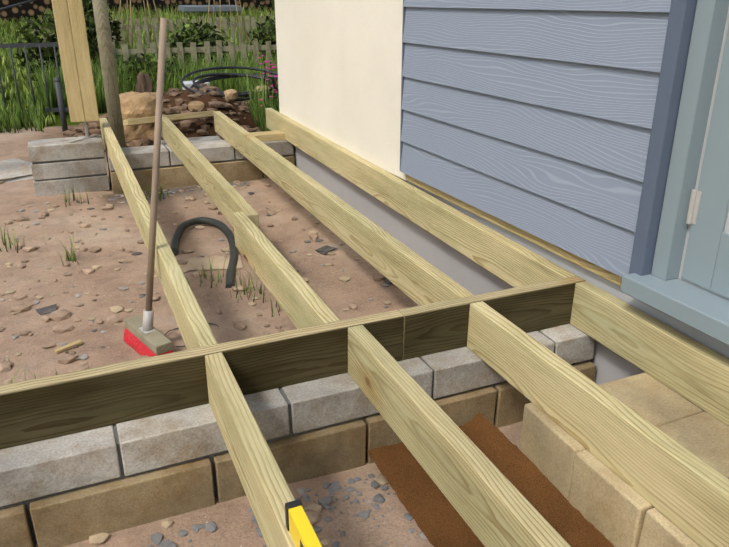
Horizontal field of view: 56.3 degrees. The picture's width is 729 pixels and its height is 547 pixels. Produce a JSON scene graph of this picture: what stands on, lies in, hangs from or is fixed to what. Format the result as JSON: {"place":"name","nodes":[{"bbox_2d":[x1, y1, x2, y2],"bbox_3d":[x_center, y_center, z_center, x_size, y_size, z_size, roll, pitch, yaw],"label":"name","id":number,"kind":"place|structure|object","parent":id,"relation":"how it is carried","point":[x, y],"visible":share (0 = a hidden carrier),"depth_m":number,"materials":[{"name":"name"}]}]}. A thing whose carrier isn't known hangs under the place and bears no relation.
{"place":"outdoors","nodes":[
{"label":"outdoors","id":0,"kind":"place"},
{"bbox_2d":[0,16,55,127],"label":"lawn grass","id":1,"kind":"structure","parent":0,"point":[6,36],"depth_m":8.38,"materials":[{"name":"green plant"}]},
{"bbox_2d":[0,23,521,546],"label":"ground","id":2,"kind":"structure","parent":0,"point":[232,517],"depth_m":3.06,"materials":[{"name":"soil"}]},
{"bbox_2d":[0,158,32,182],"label":"pale slab","id":3,"kind":"object","parent":2,"relation":"on","point":[13,169],"depth_m":4.81,"materials":[{"name":"grey concrete"}]},
{"bbox_2d":[0,96,44,132],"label":"verge grass","id":4,"kind":"structure","parent":2,"relation":"on","point":[21,121],"depth_m":6.38,"materials":[{"name":"green plant"}]},
{"bbox_2d":[0,0,68,131],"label":"iron railing","id":5,"kind":"object","parent":2,"relation":"on","point":[62,109],"visible":0.81,"depth_m":6.57,"materials":[{"name":"black metal"}]},
{"bbox_2d":[36,304,56,314],"bbox_3d":[-1.344,0.154,2.896,0.091,0.010,0.054,-18,30,-37],"label":"slate","id":6,"kind":"object","parent":2,"relation":"on","point":[46,310],"visible":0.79,"depth_m":2.89,"materials":[{"name":"stone"}]},
{"bbox_2d":[14,8,100,83],"bbox_3d":[-3.445,-2.509,7.694,0.967,0.918,0.659,-9,25,-22],"label":"shrub foliage","id":7,"kind":"object","parent":2,"relation":"on","point":[35,38],"visible":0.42,"depth_m":7.52,"materials":[{"name":"green plant"}]},
{"bbox_2d":[0,181,123,365],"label":"stones","id":8,"kind":"object","parent":2,"relation":"on","point":[62,314],"visible":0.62,"depth_m":2.92,"materials":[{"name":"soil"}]},
{"bbox_2d":[28,135,109,196],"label":"pier","id":9,"kind":"structure","parent":2,"relation":"on","point":[52,149],"depth_m":4.38,"materials":[{"name":"grey concrete"}]},
{"bbox_2d":[32,157,108,190],"bbox_3d":[-1.937,-0.680,4.488,0.430,0.370,0.205,-9,25,-22],"label":"pier mortar","id":10,"kind":"object","parent":9,"relation":"attached to","point":[68,161],"visible":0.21,"depth_m":4.38,"materials":[{"name":"grey concrete"}]},
{"bbox_2d":[69,121,97,142],"bbox_3d":[-1.829,-0.925,4.417,0.187,0.120,0.155,-9,25,-22],"label":"post bracket","id":11,"kind":"object","parent":9,"relation":"on","point":[88,137],"visible":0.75,"depth_m":4.44,"materials":[{"name":"silver metal"}]},
{"bbox_2d":[51,0,84,121],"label":"post","id":12,"kind":"object","parent":11,"relation":"on","point":[67,53],"visible":0.94,"depth_m":4.22,"materials":[{"name":"brown wood"}]},
{"bbox_2d":[67,0,98,121],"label":"post","id":13,"kind":"object","parent":11,"relation":"on","point":[81,49],"visible":0.9,"depth_m":4.25,"materials":[{"name":"brown wood"}]},
{"bbox_2d":[55,340,82,353],"bbox_3d":[-1.121,0.277,2.582,0.020,0.012,0.100,21,33,39],"label":"offcut","id":14,"kind":"object","parent":2,"relation":"on","point":[65,347],"visible":0.94,"depth_m":2.57,"materials":[{"name":"brown wood"}]},
{"bbox_2d":[50,0,122,62],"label":"shrub","id":15,"kind":"object","parent":2,"relation":"on","point":[90,19],"visible":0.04,"depth_m":8.38,"materials":[{"name":"green plant"}]},
{"bbox_2d":[92,0,125,147],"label":"round pole","id":16,"kind":"object","parent":2,"relation":"on","point":[107,59],"visible":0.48,"depth_m":4.75,"materials":[{"name":"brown wood"}]},
{"bbox_2d":[119,91,155,141],"bbox_3d":[-1.851,-1.272,5.564,0.394,0.411,0.372,-9,25,-22],"label":"rock","id":17,"kind":"object","parent":2,"relation":"on","point":[136,105],"visible":0.48,"depth_m":5.41,"materials":[{"name":"stone"}]},
{"bbox_2d":[136,71,152,92],"bbox_3d":[-2.137,-1.754,6.630,0.151,0.420,0.152,-9,25,-22],"label":"old stump","id":18,"kind":"object","parent":2,"relation":"on","point":[144,83],"visible":0.42,"depth_m":6.55,"materials":[{"name":"brown wood"}]},
{"bbox_2d":[123,18,172,356],"bbox_3d":[-0.734,-0.264,2.385,0.263,1.177,0.302,-18,29,-37],"label":"broom","id":19,"kind":"object","parent":2,"relation":"on","point":[143,336],"visible":0.92,"depth_m":2.44,"materials":[{"name":"brown wood"}]},
{"bbox_2d":[25,49,277,115],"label":"grass","id":20,"kind":"structure","parent":2,"relation":"on","point":[125,85],"depth_m":7.43,"materials":[{"name":"green plant"}]},
{"bbox_2d":[119,52,184,90],"bbox_3d":[-2.344,-2.184,7.536,0.744,0.508,0.521,-9,25,-22],"label":"weed foliage","id":21,"kind":"object","parent":2,"relation":"on","point":[146,58],"visible":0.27,"depth_m":7.43,"materials":[{"name":"green plant"}]},
{"bbox_2d":[30,15,274,64],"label":"grass","id":22,"kind":"structure","parent":2,"relation":"on","point":[137,26],"depth_m":9.55,"materials":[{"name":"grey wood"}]},
{"bbox_2d":[0,183,318,382],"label":"grass tufts","id":23,"kind":"object","parent":2,"relation":"on","point":[74,258],"visible":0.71,"depth_m":3.20,"materials":[{"name":"green plant"}]},
{"bbox_2d":[43,3,276,78],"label":"plot grass","id":24,"kind":"structure","parent":2,"relation":"on","point":[250,12],"depth_m":11.85,"materials":[{"name":"green plant"}]},
{"bbox_2d":[178,5,240,11],"bbox_3d":[-2.924,-5.011,12.884,1.100,0.110,0.500,-9,25,-22],"label":"blue cold frame","id":25,"kind":"object","parent":24,"relation":"on","point":[196,8],"visible":0.79,"depth_m":12.69,"materials":[{"name":"grey"}]},
{"bbox_2d":[259,0,274,10],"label":"shrub foliage","id":26,"kind":"object","parent":24,"relation":"on","point":[272,3],"visible":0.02,"depth_m":11.85,"materials":[{"name":"green plant"}]},
{"bbox_2d":[63,83,261,150],"bbox_3d":[-1.548,-1.510,6.285,2.335,0.430,2.332,-9,25,-22],"label":"soil mound","id":27,"kind":"object","parent":2,"relation":"on","point":[214,104],"visible":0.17,"depth_m":5.89,"materials":[{"name":"soil"}]},
{"bbox_2d":[123,110,213,125],"bbox_3d":[-1.560,-1.249,5.474,0.753,0.047,0.100,-17,16,-37],"label":"plank","id":28,"kind":"object","parent":27,"relation":"on","point":[150,120],"visible":0.71,"depth_m":5.44,"materials":[{"name":"brown wood"}]},
{"bbox_2d":[106,182,249,203],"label":"chips","id":29,"kind":"object","parent":2,"relation":"on","point":[171,191],"visible":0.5,"depth_m":4.49,"materials":[{"name":"grey stone"}]},
{"bbox_2d":[141,520,217,546],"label":"chips","id":30,"kind":"object","parent":2,"relation":"on","point":[210,527],"visible":1,"depth_m":1.71,"materials":[{"name":"grey stone"}]},
{"bbox_2d":[118,0,248,61],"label":"bamboo canes","id":31,"kind":"object","parent":2,"relation":"on","point":[159,21],"depth_m":9.21,"materials":[{"name":"brown"}]},
{"bbox_2d":[179,256,197,272],"bbox_3d":[-0.868,-0.041,3.340,0.173,0.006,0.167,-18,28,-38],"label":"cardboard","id":32,"kind":"object","parent":2,"relation":"on","point":[183,267],"visible":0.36,"depth_m":3.32,"materials":[{"name":"beige cardboard"}]},
{"bbox_2d":[186,255,242,269],"bbox_3d":[-0.736,-0.049,3.342,0.269,0.006,0.182,-6,25,-11],"label":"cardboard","id":33,"kind":"object","parent":32,"relation":"on","point":[217,263],"visible":0.86,"depth_m":3.34,"materials":[{"name":"beige cardboard"}]},
{"bbox_2d":[161,136,221,144],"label":"block","id":34,"kind":"structure","parent":2,"relation":"on","point":[202,139],"depth_m":5.10,"materials":[{"name":"grey concrete"}]},
{"bbox_2d":[165,323,218,346],"bbox_3d":[-0.673,0.240,2.674,0.225,0.016,0.182,-9,25,-22],"label":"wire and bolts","id":35,"kind":"object","parent":2,"relation":"on","point":[178,328],"visible":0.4,"depth_m":2.71,"materials":[{"name":"metal"}]},
{"bbox_2d":[112,40,276,73],"bbox_3d":[-0.653,-2.772,8.854,5.040,0.584,0.040,-11,26,-25],"label":"picket fence","id":36,"kind":"object","parent":2,"relation":"on","point":[231,48],"visible":0.12,"depth_m":8.17,"materials":[{"name":"grey wood"}]},
{"bbox_2d":[182,80,209,89],"bbox_3d":[-1.658,-1.846,6.705,0.240,0.080,0.200,-9,25,-22],"label":"plastic bag","id":37,"kind":"object","parent":2,"relation":"on","point":[188,84],"visible":0.29,"depth_m":6.64,"materials":[{"name":"grey plastic"}]},
{"bbox_2d":[166,19,230,68],"bbox_3d":[-2.141,-2.926,8.744,0.933,0.656,0.662,-9,25,-22],"label":"shrub foliage","id":38,"kind":"object","parent":2,"relation":"on","point":[200,36],"visible":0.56,"depth_m":8.63,"materials":[{"name":"green plant"}]},
{"bbox_2d":[108,156,294,193],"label":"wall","id":39,"kind":"structure","parent":2,"relation":"on","point":[182,176],"depth_m":4.62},
{"bbox_2d":[106,140,293,170],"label":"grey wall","id":40,"kind":"structure","parent":39,"relation":"on","point":[209,151],"depth_m":4.63,"materials":[{"name":"grey concrete"}]},
{"bbox_2d":[161,114,258,227],"bbox_3d":[-0.967,-0.629,3.908,0.047,0.150,2.500,-9,25,-22],"label":"joist","id":41,"kind":"object","parent":40,"relation":"on","point":[226,197],"visible":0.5,"depth_m":3.55,"materials":[{"name":"brown wood"}]},
{"bbox_2d":[250,130,284,141],"bbox_3d":[-0.719,-0.979,4.863,0.380,0.047,0.120,-9,25,-22],"label":"wooden blocking","id":42,"kind":"object","parent":40,"relation":"on","point":[270,135],"visible":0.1,"depth_m":4.84,"materials":[{"name":"brown wood"}]},
{"bbox_2d":[111,145,292,177],"bbox_3d":[-1.124,-0.741,4.772,1.240,0.314,0.200,-9,25,-22],"label":"joint","id":43,"kind":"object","parent":2,"relation":"on","point":[210,162],"depth_m":4.61,"materials":[{"name":"grey concrete"}]},
{"bbox_2d":[171,217,237,287],"bbox_3d":[-0.806,-0.117,3.490,0.355,0.062,0.967,-9,25,-22],"label":"ground hose","id":44,"kind":"object","parent":2,"relation":"on","point":[221,226],"visible":0.9,"depth_m":3.59,"materials":[{"name":"black rubber"}]},
{"bbox_2d":[83,192,333,347],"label":"pebbles","id":45,"kind":"object","parent":2,"relation":"on","point":[250,193],"visible":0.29,"depth_m":3.51,"materials":[{"name":"beige stone"}]},
{"bbox_2d":[0,180,427,546],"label":"pebbles","id":46,"kind":"object","parent":2,"relation":"on","point":[314,517],"visible":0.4,"depth_m":2.97,"materials":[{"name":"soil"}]},
{"bbox_2d":[181,66,278,101],"bbox_3d":[-0.929,-1.727,6.140,1.550,0.343,0.978,21,31,40],"label":"coiled pipe","id":47,"kind":"object","parent":2,"relation":"on","point":[215,76],"visible":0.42,"depth_m":6.52,"materials":[{"name":"grey"}]},
{"bbox_2d":[188,85,272,111],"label":"mound stones","id":48,"kind":"object","parent":2,"relation":"on","point":[231,94],"visible":0.5,"depth_m":6.05,"materials":[{"name":"stone"}]},
{"bbox_2d":[231,63,279,131],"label":"grass","id":49,"kind":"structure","parent":2,"relation":"on","point":[256,109],"depth_m":5.88,"materials":[{"name":"green plant"}]},
{"bbox_2d":[247,16,276,59],"bbox_3d":[-1.028,-3.065,8.926,1.026,0.740,0.545,-9,25,-22],"label":"shrub foliage","id":50,"kind":"object","parent":2,"relation":"on","point":[267,28],"visible":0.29,"depth_m":8.71,"materials":[{"name":"green plant"}]},
{"bbox_2d":[263,57,277,110],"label":"flower stems","id":51,"kind":"object","parent":2,"relation":"on","point":[270,88],"visible":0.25,"depth_m":5.71,"materials":[{"name":"green plant"}]},
{"bbox_2d":[258,55,277,105],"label":"flower heads","id":52,"kind":"object","parent":51,"relation":"attached to","point":[273,67],"visible":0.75,"depth_m":5.63,"materials":[{"name":"plant"}]},
{"bbox_2d":[0,330,590,545],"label":"joint","id":53,"kind":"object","parent":2,"relation":"on","point":[27,502],"depth_m":1.78,"materials":[{"name":"black concrete"}]},
{"bbox_2d":[0,361,596,546],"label":"wall","id":54,"kind":"structure","parent":2,"relation":"on","point":[70,518],"depth_m":1.78,"materials":[{"name":"beige concrete"}]},
{"bbox_2d":[0,323,595,506],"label":"grey wall","id":55,"kind":"structure","parent":54,"relation":"on","point":[33,470],"depth_m":1.76,"materials":[{"name":"grey concrete"}]},
{"bbox_2d":[99,118,217,349],"bbox_3d":[-1.125,-0.382,3.324,0.047,0.150,3.533,-9,25,-22],"label":"joist","id":56,"kind":"object","parent":55,"relation":"on","point":[192,324],"visible":0.73,"depth_m":2.40,"materials":[{"name":"brown wood"}]},
{"bbox_2d":[0,310,403,448],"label":"cross beam","id":57,"kind":"structure","parent":55,"relation":"on","point":[43,408],"depth_m":1.75,"materials":[{"name":"brown wood"}]},
{"bbox_2d":[205,352,295,546],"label":"joist","id":58,"kind":"object","parent":55,"relation":"on","point":[268,492],"visible":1,"depth_m":1.44,"materials":[{"name":"brown wood"}]},
{"bbox_2d":[285,499,321,546],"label":"spirit level","id":59,"kind":"object","parent":58,"relation":"on","point":[299,527],"visible":1,"depth_m":1.15,"materials":[{"name":"yellow plastic"}]},
{"bbox_2d":[233,212,339,328],"bbox_3d":[-0.311,0.008,2.431,0.047,0.150,1.093,-9,25,-22],"label":"joist","id":60,"kind":"object","parent":55,"relation":"on","point":[299,300],"visible":0.75,"depth_m":2.34,"materials":[{"name":"brown wood"}]},
{"bbox_2d":[213,111,472,305],"bbox_3d":[-0.393,-0.502,3.623,0.047,0.150,3.533,-9,25,-22],"label":"joist","id":61,"kind":"object","parent":55,"relation":"on","point":[416,278],"visible":0.77,"depth_m":2.87,"materials":[{"name":"brown wood"}]},
{"bbox_2d":[266,108,575,287],"bbox_3d":[-0.026,-0.562,3.773,0.047,0.150,3.533,-9,25,-22],"label":"joist","id":62,"kind":"object","parent":55,"relation":"on","point":[512,263],"visible":0.83,"depth_m":3.04,"materials":[{"name":"brown wood"}]},
{"bbox_2d":[348,325,570,546],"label":"joist","id":63,"kind":"object","parent":55,"relation":"on","point":[492,505],"visible":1,"depth_m":1.47,"materials":[{"name":"brown wood"}]},
{"bbox_2d":[398,276,585,359],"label":"cross beam","id":64,"kind":"structure","parent":55,"relation":"on","point":[436,327],"depth_m":2.10,"materials":[{"name":"brown wood"}]},
{"bbox_2d":[570,281,728,425],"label":"joist","id":65,"kind":"object","parent":55,"relation":"on","point":[689,369],"visible":1,"depth_m":1.94,"materials":[{"name":"brown wood"}]},
{"bbox_2d":[315,245,335,253],"bbox_3d":[-0.189,-0.121,3.418,0.074,0.008,0.107,17,28,34],"label":"slate","id":66,"kind":"object","parent":2,"relation":"on","point":[325,249],"visible":0.86,"depth_m":3.40,"materials":[{"name":"stone"}]},
{"bbox_2d":[248,473,422,546],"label":"chips","id":67,"kind":"object","parent":2,"relation":"on","point":[336,486],"visible":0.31,"depth_m":1.77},
{"bbox_2d":[367,412,613,546],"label":"dirt strip","id":68,"kind":"object","parent":2,"relation":"on","point":[433,512],"visible":0.48,"depth_m":1.76,"materials":[{"name":"brown soil"}]},
{"bbox_2d":[519,372,728,546],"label":"yellow blocks","id":69,"kind":"structure","parent":2,"relation":"on","point":[613,508],"depth_m":1.69,"materials":[{"name":"beige concrete"}]},
{"bbox_2d":[467,301,728,546],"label":"joist","id":70,"kind":"object","parent":69,"relation":"on","point":[682,488],"visible":1,"depth_m":1.57,"materials":[{"name":"brown wood"}]},
{"bbox_2d":[678,9,728,299],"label":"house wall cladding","id":71,"kind":"structure","parent":2,"relation":"on","point":[726,230],"depth_m":1.77,"materials":[{"name":"teal wood"}]},
{"bbox_2d":[400,0,405,168],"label":"corner trim","id":72,"kind":"structure","parent":71,"relation":"attached to","point":[402,77],"depth_m":3.14,"materials":[{"name":"grey wood"}]},
{"bbox_2d":[400,142,634,276],"bbox_3d":[0.493,-0.323,2.616,0.013,0.190,1.515,-5,22,-24],"label":"board","id":73,"kind":"object","parent":72,"relation":"attached to","point":[606,245],"visible":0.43,"depth_m":2.41,"materials":[{"name":"blue wood"}]},
{"bbox_2d":[401,110,642,231],"bbox_3d":[0.493,-0.461,2.561,0.013,0.190,1.515,-5,22,-24],"label":"board","id":74,"kind":"object","parent":72,"relation":"attached to","point":[610,197],"visible":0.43,"depth_m":2.35,"materials":[{"name":"wood"}]},
{"bbox_2d":[402,77,650,181],"bbox_3d":[0.493,-0.598,2.506,0.013,0.190,1.515,-5,22,-24],"label":"board","id":75,"kind":"object","parent":72,"relation":"attached to","point":[617,148],"visible":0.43,"depth_m":2.29,"materials":[{"name":"wood"}]},
{"bbox_2d":[402,42,659,128],"bbox_3d":[0.493,-0.735,2.451,0.013,0.190,1.515,-5,22,-24],"label":"board","id":76,"kind":"object","parent":72,"relation":"attached to","point":[623,95],"visible":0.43,"depth_m":2.23,"materials":[{"name":"grey wood"}]},
{"bbox_2d":[403,7,668,71],"bbox_3d":[0.493,-0.873,2.395,0.018,0.190,1.515,-5,22,-24],"label":"board","id":77,"kind":"object","parent":72,"relation":"attached to","point":[632,40],"visible":0.67,"depth_m":2.17,"materials":[{"name":"grey wood"}]},
{"bbox_2d":[404,0,670,12],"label":"board","id":78,"kind":"object","parent":72,"relation":"attached to","point":[658,6],"visible":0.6,"depth_m":2.12,"materials":[{"name":"grey wood"}]},
{"bbox_2d":[629,0,696,275],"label":"corner trim board","id":79,"kind":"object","parent":71,"relation":"attached to","point":[675,56],"depth_m":1.81,"materials":[{"name":"paint"}]},
{"bbox_2d":[651,0,728,280],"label":"door frame","id":80,"kind":"object","parent":71,"relation":"attached to","point":[709,23],"visible":0.75,"depth_m":1.77,"materials":[{"name":"paint"}]},
{"bbox_2d":[686,189,701,223],"bbox_3d":[0.880,-0.179,1.831,0.013,0.094,0.036,-9,24,-22],"label":"door hinge","id":81,"kind":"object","parent":80,"relation":"attached to","point":[694,204],"depth_m":1.82,"materials":[{"name":"silver metal"}]},
{"bbox_2d":[681,25,728,298],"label":"door leaf","id":82,"kind":"object","parent":71,"relation":"attached to","point":[706,263],"visible":1,"depth_m":1.77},
{"bbox_2d":[274,0,406,180],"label":"house wall","id":83,"kind":"structure","parent":0,"point":[339,63],"depth_m":3.80,"materials":[{"name":"beige paint"}]},
{"bbox_2d":[293,145,728,384],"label":"foundation wall","id":84,"kind":"structure","parent":0,"point":[468,274],"depth_m":2.95,"materials":[{"name":"grey concrete"}]},
{"bbox_2d":[620,273,728,345],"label":"door sill","id":85,"kind":"structure","parent":84,"relation":"on","point":[698,309],"depth_m":1.80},
{"bbox_2d":[406,174,621,285],"bbox_3d":[0.501,-0.226,2.689,0.024,0.040,1.445,-9,24,-22],"label":"wood strip","id":86,"kind":"object","parent":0,"point":[583,263],"visible":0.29,"depth_m":2.47,"materials":[{"name":"beige wood"}]},
{"label":"ground","id":87,"kind":"structure","parent":0,"visible":0},
{"bbox_2d":[0,0,273,23],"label":"log pile","id":88,"kind":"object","parent":87,"relation":"on","point":[29,10],"depth_m":13.15,"materials":[{"name":"brown wood"}]}
]}

